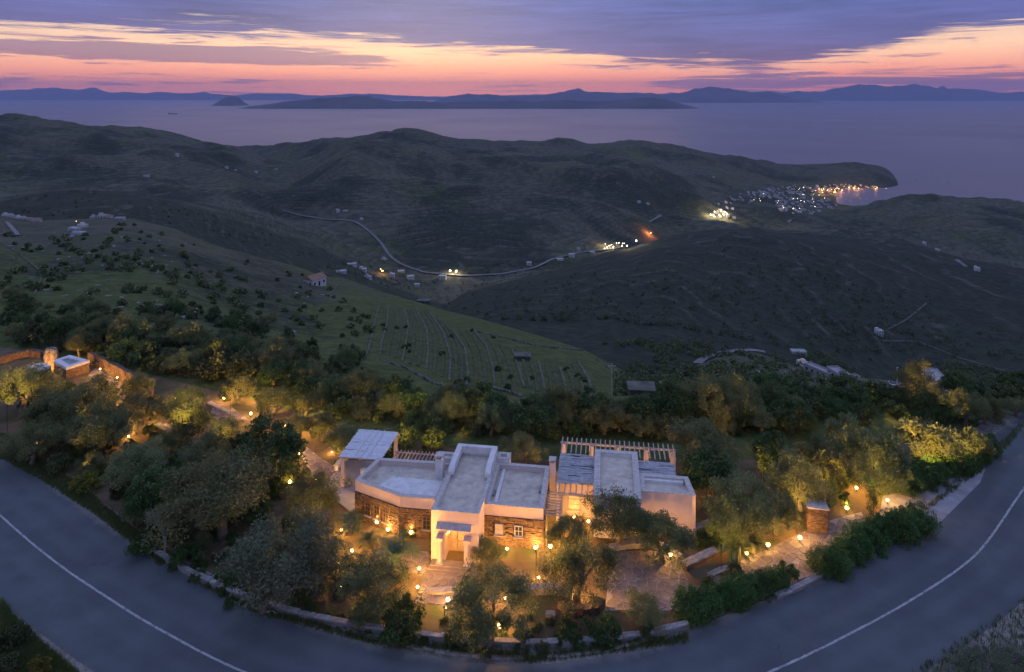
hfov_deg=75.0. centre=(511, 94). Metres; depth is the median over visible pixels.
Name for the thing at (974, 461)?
hedge bush
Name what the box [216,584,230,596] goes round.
shrub
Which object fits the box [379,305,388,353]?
terrace wall
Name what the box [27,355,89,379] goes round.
annex
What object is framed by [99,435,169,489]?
olive tree
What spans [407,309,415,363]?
terrace wall
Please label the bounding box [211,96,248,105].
island
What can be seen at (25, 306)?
shrub
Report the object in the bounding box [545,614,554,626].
shrub
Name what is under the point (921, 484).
hedge bush
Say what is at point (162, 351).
shrub
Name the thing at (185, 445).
shrub
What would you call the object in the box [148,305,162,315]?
shrub
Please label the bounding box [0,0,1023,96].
sky
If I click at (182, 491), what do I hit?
shrub
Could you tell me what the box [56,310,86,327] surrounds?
olive tree
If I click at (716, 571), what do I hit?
drive kerb
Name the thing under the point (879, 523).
hedge bush
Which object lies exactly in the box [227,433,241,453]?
shrub
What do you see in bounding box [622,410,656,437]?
olive tree
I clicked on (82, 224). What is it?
house
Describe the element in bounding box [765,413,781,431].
shrub
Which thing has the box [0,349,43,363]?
boundary wall
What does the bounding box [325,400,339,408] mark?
shrub
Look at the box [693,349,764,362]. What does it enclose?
road
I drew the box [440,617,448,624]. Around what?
shrub
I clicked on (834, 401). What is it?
carob tree
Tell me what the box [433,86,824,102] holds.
mountains
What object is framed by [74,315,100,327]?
carob tree
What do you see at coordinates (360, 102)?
island
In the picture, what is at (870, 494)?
cypress tree
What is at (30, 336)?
shrub
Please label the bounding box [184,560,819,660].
kerb
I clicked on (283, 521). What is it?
shrub
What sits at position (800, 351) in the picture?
house
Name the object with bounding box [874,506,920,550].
hedge bush
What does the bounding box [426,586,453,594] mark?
path edge
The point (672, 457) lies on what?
pergola
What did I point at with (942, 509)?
driveway apron
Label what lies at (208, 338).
shrub
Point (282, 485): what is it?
shrub
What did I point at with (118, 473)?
shrub
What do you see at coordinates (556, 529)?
olive tree
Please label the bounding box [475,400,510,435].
olive tree
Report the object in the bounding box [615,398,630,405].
olive tree
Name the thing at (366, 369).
olive tree
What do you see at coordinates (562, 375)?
terrace wall
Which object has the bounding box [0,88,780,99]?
mountains
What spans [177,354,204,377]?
shrub
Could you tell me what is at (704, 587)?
hedge bush
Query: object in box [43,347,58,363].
stone beacon
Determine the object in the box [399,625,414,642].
shrub
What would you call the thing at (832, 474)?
cypress tree
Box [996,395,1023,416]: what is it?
olive tree
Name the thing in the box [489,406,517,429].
olive tree
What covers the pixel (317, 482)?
olive tree
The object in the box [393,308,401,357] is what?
terrace wall
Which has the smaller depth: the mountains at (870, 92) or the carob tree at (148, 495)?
the carob tree at (148, 495)
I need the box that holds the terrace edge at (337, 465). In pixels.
[334,457,348,470]
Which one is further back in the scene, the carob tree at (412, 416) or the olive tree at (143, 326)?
the olive tree at (143, 326)
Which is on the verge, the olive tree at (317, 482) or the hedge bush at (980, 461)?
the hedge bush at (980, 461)
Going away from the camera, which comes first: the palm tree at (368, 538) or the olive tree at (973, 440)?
the palm tree at (368, 538)
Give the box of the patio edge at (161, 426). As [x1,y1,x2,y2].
[155,422,185,440]
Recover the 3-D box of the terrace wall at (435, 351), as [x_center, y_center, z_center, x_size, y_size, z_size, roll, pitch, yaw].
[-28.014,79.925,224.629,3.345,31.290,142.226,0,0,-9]
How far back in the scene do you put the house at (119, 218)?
394.13 m
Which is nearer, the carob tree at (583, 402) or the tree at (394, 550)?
the tree at (394, 550)
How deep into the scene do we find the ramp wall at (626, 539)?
56.54 m
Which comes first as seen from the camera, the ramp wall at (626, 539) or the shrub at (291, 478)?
the ramp wall at (626, 539)
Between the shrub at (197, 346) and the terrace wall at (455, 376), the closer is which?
the shrub at (197, 346)
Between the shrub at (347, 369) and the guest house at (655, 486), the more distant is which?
the shrub at (347, 369)
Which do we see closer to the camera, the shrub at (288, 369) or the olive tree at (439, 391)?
the olive tree at (439, 391)
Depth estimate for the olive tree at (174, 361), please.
90.19 m
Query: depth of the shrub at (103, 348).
97.07 m
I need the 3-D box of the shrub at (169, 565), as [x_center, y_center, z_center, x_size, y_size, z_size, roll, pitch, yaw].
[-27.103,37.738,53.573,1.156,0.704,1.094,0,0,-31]
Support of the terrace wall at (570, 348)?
on the terrain at (862, 247)
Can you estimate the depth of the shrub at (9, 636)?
45.81 m
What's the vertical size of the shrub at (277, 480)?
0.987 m
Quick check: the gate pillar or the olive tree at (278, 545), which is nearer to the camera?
the olive tree at (278, 545)
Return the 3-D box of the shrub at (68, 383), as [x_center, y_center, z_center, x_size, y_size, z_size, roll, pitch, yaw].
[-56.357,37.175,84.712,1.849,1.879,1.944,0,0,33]
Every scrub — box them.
[0,134,1023,360]
[0,221,1016,397]
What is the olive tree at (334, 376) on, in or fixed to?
on the terrain at (862, 247)
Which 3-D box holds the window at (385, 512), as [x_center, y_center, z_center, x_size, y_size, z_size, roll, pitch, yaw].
[-11.042,36.735,58.190,0.810,1.270,0.210,0,0,28]
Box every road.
[0,410,1023,671]
[4,221,19,234]
[283,210,622,275]
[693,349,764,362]
[877,340,1004,370]
[887,303,926,328]
[955,259,967,266]
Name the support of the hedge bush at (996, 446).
on the verge
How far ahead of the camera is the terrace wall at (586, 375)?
159.36 m
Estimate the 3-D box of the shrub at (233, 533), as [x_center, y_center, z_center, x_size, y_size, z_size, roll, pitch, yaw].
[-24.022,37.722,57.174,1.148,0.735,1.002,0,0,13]
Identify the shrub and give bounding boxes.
[0,297,35,318]
[0,309,23,324]
[0,619,36,652]
[0,651,23,671]
[10,311,32,325]
[15,332,31,342]
[16,400,32,407]
[17,295,35,310]
[18,322,51,346]
[26,654,51,671]
[32,311,54,324]
[41,378,70,393]
[45,335,65,351]
[46,447,74,477]
[55,304,75,313]
[57,443,77,457]
[58,380,76,392]
[68,470,104,494]
[75,442,107,458]
[83,342,108,353]
[88,462,109,475]
[91,347,122,365]
[94,467,110,482]
[96,342,110,352]
[98,378,119,398]
[103,431,119,450]
[108,307,123,318]
[108,482,127,500]
[111,461,144,484]
[121,479,149,505]
[122,532,160,556]
[123,438,139,450]
[132,504,152,527]
[134,338,160,359]
[136,332,145,339]
[137,307,150,314]
[139,353,159,368]
[139,522,157,534]
[141,337,166,348]
[141,423,158,434]
[146,349,174,373]
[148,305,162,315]
[149,332,166,340]
[156,512,189,539]
[158,303,169,312]
[158,347,172,357]
[160,333,182,349]
[164,455,183,476]
[167,540,204,567]
[167,560,177,572]
[168,346,192,364]
[172,418,205,439]
[173,340,191,350]
[173,442,192,460]
[173,474,190,492]
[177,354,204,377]
[177,437,193,448]
[177,480,198,497]
[187,336,217,348]
[187,339,206,351]
[187,568,205,582]
[190,561,200,567]
[191,550,208,568]
[192,341,233,380]
[200,441,217,452]
[205,307,222,321]
[205,420,231,439]
[207,511,229,534]
[210,550,228,563]
[213,346,267,378]
[213,570,228,588]
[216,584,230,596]
[220,567,247,591]
[221,594,238,608]
[226,530,238,539]
[226,536,240,547]
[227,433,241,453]
[233,326,249,336]
[235,495,275,528]
[242,506,259,522]
[250,321,270,334]
[264,481,287,498]
[267,477,278,489]
[268,557,288,575]
[271,551,282,559]
[272,469,289,486]
[279,326,294,339]
[279,511,300,533]
[285,343,323,363]
[285,358,305,377]
[285,474,296,486]
[286,586,310,607]
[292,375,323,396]
[295,467,310,480]
[306,337,317,346]
[307,600,319,612]
[322,357,343,372]
[322,364,336,374]
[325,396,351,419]
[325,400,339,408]
[332,586,343,600]
[335,613,345,617]
[343,343,366,366]
[343,366,355,372]
[366,396,384,415]
[372,410,387,422]
[378,627,401,641]
[383,444,393,457]
[391,409,408,420]
[392,418,421,450]
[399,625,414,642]
[400,528,407,542]
[406,528,415,537]
[412,609,422,618]
[418,406,449,430]
[420,427,445,452]
[420,635,428,641]
[438,418,455,434]
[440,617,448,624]
[442,626,463,649]
[455,415,475,431]
[461,418,485,437]
[465,634,478,646]
[495,634,506,648]
[504,418,526,439]
[512,622,535,638]
[513,635,530,654]
[523,610,533,621]
[532,620,543,632]
[534,639,550,654]
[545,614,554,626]
[549,633,559,647]
[556,615,581,647]
[567,415,592,438]
[573,633,586,650]
[580,608,621,650]
[610,631,622,643]
[637,620,654,640]
[647,413,676,440]
[648,390,672,412]
[654,406,665,421]
[688,416,709,436]
[695,524,723,548]
[698,574,719,591]
[720,560,746,580]
[725,420,742,435]
[751,371,789,388]
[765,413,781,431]
[778,559,799,583]
[794,384,825,416]
[822,385,838,397]
[823,388,853,402]
[827,483,852,509]
[835,476,849,488]
[847,402,870,424]
[865,378,901,403]
[868,388,882,405]
[877,399,898,415]
[888,403,917,419]
[890,385,906,397]
[915,409,937,423]
[970,381,994,397]
[988,370,1023,396]
[988,380,1023,408]
[991,408,1003,423]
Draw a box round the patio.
[160,404,249,437]
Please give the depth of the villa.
57.98 m
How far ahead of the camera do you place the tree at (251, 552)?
48.44 m
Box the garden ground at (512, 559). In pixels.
[0,347,936,639]
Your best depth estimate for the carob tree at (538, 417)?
73.94 m
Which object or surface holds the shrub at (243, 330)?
on the terrain at (862, 247)
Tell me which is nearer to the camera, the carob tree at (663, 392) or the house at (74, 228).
the carob tree at (663, 392)
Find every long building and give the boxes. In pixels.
[804,361,831,376]
[827,365,852,375]
[848,373,867,384]
[922,367,949,387]
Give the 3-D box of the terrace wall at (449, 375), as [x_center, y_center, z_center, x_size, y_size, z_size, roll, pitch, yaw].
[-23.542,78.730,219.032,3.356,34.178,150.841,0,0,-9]
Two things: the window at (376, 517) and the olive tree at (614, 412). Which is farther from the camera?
the olive tree at (614, 412)
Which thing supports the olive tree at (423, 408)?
on the terrain at (862, 247)
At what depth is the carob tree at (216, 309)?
180.93 m
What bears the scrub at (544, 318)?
on the terrain at (862, 247)
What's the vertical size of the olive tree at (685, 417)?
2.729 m
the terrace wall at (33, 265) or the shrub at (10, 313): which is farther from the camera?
the terrace wall at (33, 265)
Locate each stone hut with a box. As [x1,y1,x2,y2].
[416,298,431,304]
[514,352,530,360]
[627,381,655,395]
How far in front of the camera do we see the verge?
46.04 m
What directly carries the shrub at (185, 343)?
on the terrain at (862, 247)
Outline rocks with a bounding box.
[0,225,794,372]
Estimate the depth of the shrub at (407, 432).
71.70 m
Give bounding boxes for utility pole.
[611,363,611,396]
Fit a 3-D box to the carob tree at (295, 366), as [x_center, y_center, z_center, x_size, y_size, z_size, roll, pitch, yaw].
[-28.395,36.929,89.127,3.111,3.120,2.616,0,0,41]
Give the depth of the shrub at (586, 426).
74.01 m
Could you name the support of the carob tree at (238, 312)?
on the terrain at (862, 247)
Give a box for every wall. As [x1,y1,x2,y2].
[0,242,41,294]
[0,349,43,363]
[88,351,154,397]
[153,547,688,648]
[325,280,345,298]
[345,298,382,365]
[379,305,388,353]
[379,358,458,388]
[386,307,395,355]
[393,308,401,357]
[401,308,408,361]
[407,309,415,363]
[411,308,422,365]
[415,308,428,368]
[419,309,436,373]
[424,310,444,376]
[429,311,451,380]
[436,317,457,382]
[444,323,463,383]
[453,329,468,386]
[459,330,477,386]
[466,330,486,382]
[473,329,495,383]
[478,331,582,350]
[485,336,505,383]
[493,386,521,396]
[498,341,515,385]
[511,348,524,387]
[521,359,531,388]
[526,582,574,599]
[529,358,539,391]
[538,361,545,395]
[544,362,552,389]
[551,364,559,386]
[559,366,566,391]
[565,365,575,389]
[571,363,584,391]
[578,361,592,395]
[597,358,619,376]
[609,540,683,560]
[623,533,660,540]
[681,538,732,571]
[693,519,707,535]
[774,571,830,599]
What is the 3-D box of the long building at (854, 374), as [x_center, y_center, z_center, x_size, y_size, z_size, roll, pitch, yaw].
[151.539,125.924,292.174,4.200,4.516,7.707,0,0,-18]
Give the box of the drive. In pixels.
[696,512,864,589]
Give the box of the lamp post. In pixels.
[873,486,874,517]
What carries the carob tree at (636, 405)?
on the terrain at (862, 247)
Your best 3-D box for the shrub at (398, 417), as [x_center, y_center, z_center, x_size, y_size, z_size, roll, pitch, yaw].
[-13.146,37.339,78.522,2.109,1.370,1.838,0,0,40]
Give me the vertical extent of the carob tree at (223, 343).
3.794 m
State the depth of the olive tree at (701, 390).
76.08 m
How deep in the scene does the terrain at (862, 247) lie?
811.81 m
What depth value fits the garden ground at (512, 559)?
58.32 m
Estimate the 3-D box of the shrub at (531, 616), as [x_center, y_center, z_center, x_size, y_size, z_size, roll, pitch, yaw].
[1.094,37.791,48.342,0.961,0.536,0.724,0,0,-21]
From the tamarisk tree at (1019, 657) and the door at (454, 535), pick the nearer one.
the tamarisk tree at (1019, 657)
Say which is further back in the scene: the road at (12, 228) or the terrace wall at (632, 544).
the road at (12, 228)
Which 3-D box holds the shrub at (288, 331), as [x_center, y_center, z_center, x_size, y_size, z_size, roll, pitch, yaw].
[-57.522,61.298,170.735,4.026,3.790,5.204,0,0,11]
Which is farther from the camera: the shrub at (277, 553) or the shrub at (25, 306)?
the shrub at (25, 306)
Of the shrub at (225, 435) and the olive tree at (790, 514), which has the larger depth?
the shrub at (225, 435)
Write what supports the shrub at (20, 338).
on the terrain at (862, 247)
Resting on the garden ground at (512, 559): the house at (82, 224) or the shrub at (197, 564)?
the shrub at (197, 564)
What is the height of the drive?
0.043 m
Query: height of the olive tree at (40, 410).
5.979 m
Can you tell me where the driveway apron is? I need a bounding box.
[802,469,984,573]
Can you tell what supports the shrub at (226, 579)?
on the verge
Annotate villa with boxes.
[355,443,556,576]
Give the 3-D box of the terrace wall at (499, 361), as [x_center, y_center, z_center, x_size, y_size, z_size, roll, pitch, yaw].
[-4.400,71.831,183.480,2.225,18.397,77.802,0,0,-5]
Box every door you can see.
[451,531,457,550]
[458,532,463,551]
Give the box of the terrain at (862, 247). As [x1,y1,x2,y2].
[0,113,1023,669]
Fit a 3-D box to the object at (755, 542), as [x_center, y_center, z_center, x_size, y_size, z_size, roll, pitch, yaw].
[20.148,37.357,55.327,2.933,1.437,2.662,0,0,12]
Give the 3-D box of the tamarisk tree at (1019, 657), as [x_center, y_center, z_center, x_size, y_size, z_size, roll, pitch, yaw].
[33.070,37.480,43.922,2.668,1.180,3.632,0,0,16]
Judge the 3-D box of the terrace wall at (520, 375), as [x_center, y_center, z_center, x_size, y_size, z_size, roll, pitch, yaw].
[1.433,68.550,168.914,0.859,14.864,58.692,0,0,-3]
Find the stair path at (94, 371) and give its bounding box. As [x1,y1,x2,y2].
[88,368,130,398]
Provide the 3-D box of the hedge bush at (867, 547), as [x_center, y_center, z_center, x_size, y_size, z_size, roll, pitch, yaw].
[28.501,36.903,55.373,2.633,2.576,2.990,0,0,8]
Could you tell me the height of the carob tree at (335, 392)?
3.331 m
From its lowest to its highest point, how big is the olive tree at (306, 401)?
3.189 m
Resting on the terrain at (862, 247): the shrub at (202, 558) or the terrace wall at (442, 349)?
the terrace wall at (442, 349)
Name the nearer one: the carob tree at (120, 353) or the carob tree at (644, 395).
the carob tree at (644, 395)
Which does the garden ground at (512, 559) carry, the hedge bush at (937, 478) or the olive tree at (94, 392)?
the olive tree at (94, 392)
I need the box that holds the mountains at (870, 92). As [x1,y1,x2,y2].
[781,84,1023,100]
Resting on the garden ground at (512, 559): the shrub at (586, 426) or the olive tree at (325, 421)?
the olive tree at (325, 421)
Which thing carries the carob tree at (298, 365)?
on the terrain at (862, 247)
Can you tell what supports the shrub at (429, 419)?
on the terrain at (862, 247)
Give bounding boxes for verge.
[0,398,1023,671]
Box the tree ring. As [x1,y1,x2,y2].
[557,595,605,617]
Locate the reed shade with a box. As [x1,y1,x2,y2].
[339,429,398,486]
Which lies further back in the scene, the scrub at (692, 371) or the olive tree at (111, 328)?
the scrub at (692, 371)
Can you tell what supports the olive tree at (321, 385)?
on the terrain at (862, 247)
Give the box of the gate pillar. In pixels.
[804,499,829,533]
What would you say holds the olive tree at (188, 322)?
on the terrain at (862, 247)
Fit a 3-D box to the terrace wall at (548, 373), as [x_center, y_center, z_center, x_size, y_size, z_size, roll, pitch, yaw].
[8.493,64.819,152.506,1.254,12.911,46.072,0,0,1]
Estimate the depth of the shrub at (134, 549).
54.73 m
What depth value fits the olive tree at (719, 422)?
74.08 m
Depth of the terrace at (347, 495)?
65.58 m
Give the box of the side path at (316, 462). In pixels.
[302,447,333,479]
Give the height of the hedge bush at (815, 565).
2.278 m
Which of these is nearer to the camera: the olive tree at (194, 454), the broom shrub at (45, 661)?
the broom shrub at (45, 661)
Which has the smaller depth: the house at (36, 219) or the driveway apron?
the driveway apron
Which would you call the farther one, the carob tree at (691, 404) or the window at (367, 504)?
the carob tree at (691, 404)
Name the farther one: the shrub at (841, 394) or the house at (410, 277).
the house at (410, 277)
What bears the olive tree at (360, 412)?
on the terrain at (862, 247)
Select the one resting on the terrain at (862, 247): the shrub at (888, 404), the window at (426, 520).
the shrub at (888, 404)
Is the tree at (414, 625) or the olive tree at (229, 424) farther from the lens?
the olive tree at (229, 424)
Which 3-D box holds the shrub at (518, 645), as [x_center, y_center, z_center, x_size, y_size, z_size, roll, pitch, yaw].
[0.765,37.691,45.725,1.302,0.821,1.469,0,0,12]
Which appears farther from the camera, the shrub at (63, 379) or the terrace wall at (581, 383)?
the terrace wall at (581, 383)
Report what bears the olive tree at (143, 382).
on the garden ground at (512, 559)
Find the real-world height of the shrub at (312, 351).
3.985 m
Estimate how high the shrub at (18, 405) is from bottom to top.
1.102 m
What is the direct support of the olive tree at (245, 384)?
on the garden ground at (512, 559)
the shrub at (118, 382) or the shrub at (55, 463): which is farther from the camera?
the shrub at (118, 382)
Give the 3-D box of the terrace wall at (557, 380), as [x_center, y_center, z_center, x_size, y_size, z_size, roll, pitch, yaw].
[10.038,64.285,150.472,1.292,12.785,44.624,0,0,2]
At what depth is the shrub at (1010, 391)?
81.64 m
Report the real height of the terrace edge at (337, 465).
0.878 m
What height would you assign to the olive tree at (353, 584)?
4.360 m
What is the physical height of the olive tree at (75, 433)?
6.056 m
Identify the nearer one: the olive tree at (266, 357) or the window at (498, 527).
the window at (498, 527)
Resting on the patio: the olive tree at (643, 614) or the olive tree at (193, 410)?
the olive tree at (193, 410)
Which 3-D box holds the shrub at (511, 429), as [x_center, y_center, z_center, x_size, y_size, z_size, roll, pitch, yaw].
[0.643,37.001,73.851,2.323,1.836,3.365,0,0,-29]
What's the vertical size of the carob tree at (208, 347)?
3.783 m
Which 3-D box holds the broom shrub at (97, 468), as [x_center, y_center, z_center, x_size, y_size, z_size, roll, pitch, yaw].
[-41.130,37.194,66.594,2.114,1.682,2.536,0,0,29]
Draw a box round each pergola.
[393,450,434,460]
[545,491,563,545]
[561,437,675,473]
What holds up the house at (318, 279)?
on the terrain at (862, 247)
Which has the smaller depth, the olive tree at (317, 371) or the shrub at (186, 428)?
the shrub at (186, 428)
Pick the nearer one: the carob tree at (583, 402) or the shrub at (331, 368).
the carob tree at (583, 402)
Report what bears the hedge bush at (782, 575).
on the garden ground at (512, 559)
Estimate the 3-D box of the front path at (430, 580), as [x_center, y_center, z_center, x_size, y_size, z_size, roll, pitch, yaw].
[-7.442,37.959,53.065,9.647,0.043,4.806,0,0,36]
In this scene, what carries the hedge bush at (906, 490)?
on the verge
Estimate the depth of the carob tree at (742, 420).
74.91 m
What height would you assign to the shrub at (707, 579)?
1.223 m
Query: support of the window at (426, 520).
in the villa
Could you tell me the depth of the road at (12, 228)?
327.39 m
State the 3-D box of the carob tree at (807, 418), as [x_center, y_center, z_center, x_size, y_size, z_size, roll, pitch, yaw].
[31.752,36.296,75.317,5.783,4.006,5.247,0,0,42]
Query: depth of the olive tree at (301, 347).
97.28 m
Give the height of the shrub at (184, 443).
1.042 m
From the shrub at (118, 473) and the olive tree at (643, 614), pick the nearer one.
the olive tree at (643, 614)
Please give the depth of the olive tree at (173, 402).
77.27 m
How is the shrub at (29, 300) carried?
on the terrain at (862, 247)
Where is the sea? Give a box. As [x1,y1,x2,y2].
[0,100,1023,205]
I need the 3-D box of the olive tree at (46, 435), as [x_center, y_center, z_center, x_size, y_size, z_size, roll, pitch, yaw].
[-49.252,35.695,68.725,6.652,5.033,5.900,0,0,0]
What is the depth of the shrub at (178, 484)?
64.33 m
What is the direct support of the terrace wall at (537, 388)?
on the terrain at (862, 247)
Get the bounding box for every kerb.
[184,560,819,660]
[207,401,230,413]
[707,565,728,577]
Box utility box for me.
[545,610,554,619]
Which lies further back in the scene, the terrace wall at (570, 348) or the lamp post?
the terrace wall at (570, 348)
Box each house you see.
[1,212,11,216]
[32,218,42,221]
[68,226,81,230]
[71,231,85,234]
[77,222,87,227]
[97,213,105,217]
[105,214,112,217]
[114,217,125,219]
[303,272,326,285]
[336,269,346,273]
[347,262,356,267]
[359,266,366,272]
[364,274,371,279]
[407,275,414,280]
[439,274,446,279]
[556,449,695,538]
[568,253,574,257]
[790,348,806,355]
[874,327,883,336]
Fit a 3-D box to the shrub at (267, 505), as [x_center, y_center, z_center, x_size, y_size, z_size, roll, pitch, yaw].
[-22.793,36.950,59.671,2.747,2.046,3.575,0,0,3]
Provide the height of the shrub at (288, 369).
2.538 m
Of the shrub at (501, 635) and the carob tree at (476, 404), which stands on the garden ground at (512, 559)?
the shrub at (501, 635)
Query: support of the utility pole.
on the terrain at (862, 247)
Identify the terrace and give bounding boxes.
[325,460,373,510]
[605,550,687,609]
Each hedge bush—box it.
[670,582,710,629]
[684,587,724,625]
[698,582,724,621]
[708,575,743,611]
[720,572,752,613]
[729,572,758,610]
[741,572,767,603]
[751,565,782,602]
[766,564,790,591]
[803,542,845,582]
[821,540,855,581]
[826,532,866,567]
[839,519,876,560]
[846,516,891,559]
[864,513,899,545]
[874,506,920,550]
[888,504,928,546]
[889,459,917,494]
[893,464,927,499]
[904,499,942,541]
[908,460,934,490]
[912,451,951,487]
[913,461,945,492]
[924,453,950,481]
[941,452,964,478]
[943,447,976,476]
[954,450,979,475]
[973,451,984,469]
[977,430,1003,457]
[977,446,994,463]
[980,437,997,460]
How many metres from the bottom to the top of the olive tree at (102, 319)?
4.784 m
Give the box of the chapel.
[796,358,806,366]
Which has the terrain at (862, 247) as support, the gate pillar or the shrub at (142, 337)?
the shrub at (142, 337)
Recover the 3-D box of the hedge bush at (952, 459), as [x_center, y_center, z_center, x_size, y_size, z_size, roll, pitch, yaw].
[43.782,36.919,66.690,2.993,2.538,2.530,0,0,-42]
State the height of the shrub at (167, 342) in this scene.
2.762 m
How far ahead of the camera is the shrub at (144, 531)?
57.17 m
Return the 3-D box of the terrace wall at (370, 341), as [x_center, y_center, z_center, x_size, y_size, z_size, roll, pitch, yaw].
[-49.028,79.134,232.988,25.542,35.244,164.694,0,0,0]
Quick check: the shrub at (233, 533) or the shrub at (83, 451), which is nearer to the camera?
the shrub at (233, 533)
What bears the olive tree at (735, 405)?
on the terrain at (862, 247)
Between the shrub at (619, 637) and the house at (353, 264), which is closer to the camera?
the shrub at (619, 637)
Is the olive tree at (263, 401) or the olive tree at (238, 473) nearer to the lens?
the olive tree at (238, 473)
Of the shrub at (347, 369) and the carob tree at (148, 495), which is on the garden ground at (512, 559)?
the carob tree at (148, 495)
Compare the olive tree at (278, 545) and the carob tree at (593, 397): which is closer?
the olive tree at (278, 545)
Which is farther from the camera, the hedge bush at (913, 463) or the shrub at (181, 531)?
the hedge bush at (913, 463)
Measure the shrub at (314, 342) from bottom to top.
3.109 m
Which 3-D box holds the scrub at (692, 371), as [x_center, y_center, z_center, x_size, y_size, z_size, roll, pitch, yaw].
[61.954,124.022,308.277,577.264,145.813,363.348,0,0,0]
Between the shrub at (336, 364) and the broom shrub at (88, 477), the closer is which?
the broom shrub at (88, 477)
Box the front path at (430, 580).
[373,547,472,605]
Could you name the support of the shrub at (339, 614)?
on the garden ground at (512, 559)
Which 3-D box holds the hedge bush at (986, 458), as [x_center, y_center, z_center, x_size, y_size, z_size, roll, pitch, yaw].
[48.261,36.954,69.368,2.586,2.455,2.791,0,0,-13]
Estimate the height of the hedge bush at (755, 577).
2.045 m
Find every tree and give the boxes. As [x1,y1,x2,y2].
[0,281,26,297]
[0,322,29,339]
[0,359,65,415]
[0,417,68,466]
[7,294,23,302]
[16,385,88,427]
[29,300,42,312]
[41,302,55,309]
[41,317,74,340]
[54,400,94,425]
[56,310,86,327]
[56,400,142,453]
[62,331,99,356]
[64,318,113,349]
[65,293,97,312]
[68,326,96,343]
[70,368,121,417]
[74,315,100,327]
[74,450,111,473]
[81,298,110,313]
[85,313,118,341]
[96,309,110,319]
[99,388,169,435]
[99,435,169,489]
[105,312,139,348]
[106,334,148,365]
[110,328,134,345]
[117,463,180,521]
[118,368,155,399]
[119,315,156,339]
[133,494,197,532]
[134,508,153,522]
[136,313,156,325]
[136,444,278,557]
[136,475,158,484]
[146,507,180,552]
[147,426,180,452]
[154,313,166,330]
[155,395,182,422]
[156,310,179,333]
[160,348,198,374]
[164,324,190,346]
[164,395,210,428]
[166,300,185,317]
[168,385,209,405]
[171,320,191,328]
[175,425,232,486]
[178,321,213,346]
[181,349,204,363]
[188,412,216,428]
[188,519,206,537]
[201,338,220,361]
[206,306,221,314]
[206,337,225,358]
[206,415,244,441]
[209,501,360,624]
[217,374,256,404]
[220,331,255,348]
[220,409,308,486]
[222,313,239,333]
[224,308,242,318]
[226,334,256,354]
[236,335,265,354]
[241,317,258,330]
[252,386,291,415]
[253,334,294,363]
[255,338,283,363]
[256,360,287,384]
[257,311,279,326]
[257,342,288,368]
[271,533,289,548]
[279,468,354,521]
[282,370,308,388]
[282,413,319,433]
[283,334,302,344]
[286,341,311,361]
[287,358,314,374]
[288,360,309,376]
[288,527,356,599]
[289,391,319,415]
[296,362,326,384]
[302,357,323,370]
[303,413,336,440]
[313,378,330,389]
[314,388,332,405]
[320,374,352,401]
[320,579,338,593]
[322,423,364,457]
[329,373,339,382]
[331,344,358,366]
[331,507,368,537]
[331,549,411,617]
[332,369,364,399]
[345,365,381,394]
[345,592,392,631]
[346,394,370,411]
[351,407,371,421]
[355,528,380,552]
[359,372,387,398]
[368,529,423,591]
[377,392,409,418]
[378,372,413,403]
[379,590,426,648]
[396,384,428,418]
[404,408,426,427]
[409,398,433,421]
[429,395,441,406]
[431,382,464,399]
[431,391,467,424]
[438,384,460,403]
[443,558,541,660]
[452,379,494,412]
[455,399,476,417]
[468,387,502,412]
[469,533,508,565]
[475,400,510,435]
[476,391,509,425]
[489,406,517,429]
[499,431,548,462]
[506,391,554,434]
[534,383,582,413]
[535,536,629,618]
[540,411,568,440]
[541,512,589,551]
[550,398,578,428]
[573,384,607,424]
[577,399,627,434]
[580,483,661,549]
[586,391,617,419]
[603,408,630,431]
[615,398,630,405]
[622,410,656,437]
[624,394,655,428]
[624,585,668,635]
[628,508,698,575]
[639,391,662,415]
[645,377,697,423]
[663,415,740,466]
[670,371,734,422]
[674,408,698,422]
[675,395,709,420]
[678,442,739,500]
[692,381,722,409]
[694,402,720,425]
[697,467,786,538]
[701,508,749,548]
[705,371,760,406]
[710,382,760,431]
[710,413,737,436]
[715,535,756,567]
[727,390,764,426]
[743,404,777,433]
[744,391,764,410]
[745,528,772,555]
[746,484,802,537]
[749,381,787,410]
[751,429,795,474]
[758,387,788,416]
[764,445,838,511]
[766,394,817,433]
[769,392,803,419]
[793,433,857,490]
[824,395,856,421]
[824,411,872,454]
[826,470,836,506]
[828,369,881,403]
[833,427,914,482]
[835,451,908,499]
[848,387,869,403]
[865,477,878,514]
[885,387,911,406]
[889,416,970,461]
[891,357,943,399]
[908,391,936,415]
[925,399,958,422]
[929,385,1000,425]
[932,388,963,415]
[937,368,977,391]
[943,633,1020,671]
[951,425,997,460]
[955,384,979,398]
[967,392,1010,424]
[987,639,1023,671]
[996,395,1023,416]
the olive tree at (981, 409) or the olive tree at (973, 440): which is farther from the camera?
the olive tree at (981, 409)
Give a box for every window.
[364,501,371,517]
[372,504,380,521]
[381,507,388,524]
[421,515,430,531]
[494,523,503,536]
[513,525,523,538]
[567,496,580,511]
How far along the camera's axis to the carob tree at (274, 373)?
86.55 m
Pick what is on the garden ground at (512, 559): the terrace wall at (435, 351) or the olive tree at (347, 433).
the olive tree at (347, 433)
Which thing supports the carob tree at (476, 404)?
on the terrain at (862, 247)
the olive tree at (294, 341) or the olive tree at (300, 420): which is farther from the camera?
the olive tree at (294, 341)
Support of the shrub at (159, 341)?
on the terrain at (862, 247)
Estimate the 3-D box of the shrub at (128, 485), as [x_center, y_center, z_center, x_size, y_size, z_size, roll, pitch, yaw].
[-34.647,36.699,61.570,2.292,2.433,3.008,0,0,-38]
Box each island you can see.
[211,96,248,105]
[238,96,698,108]

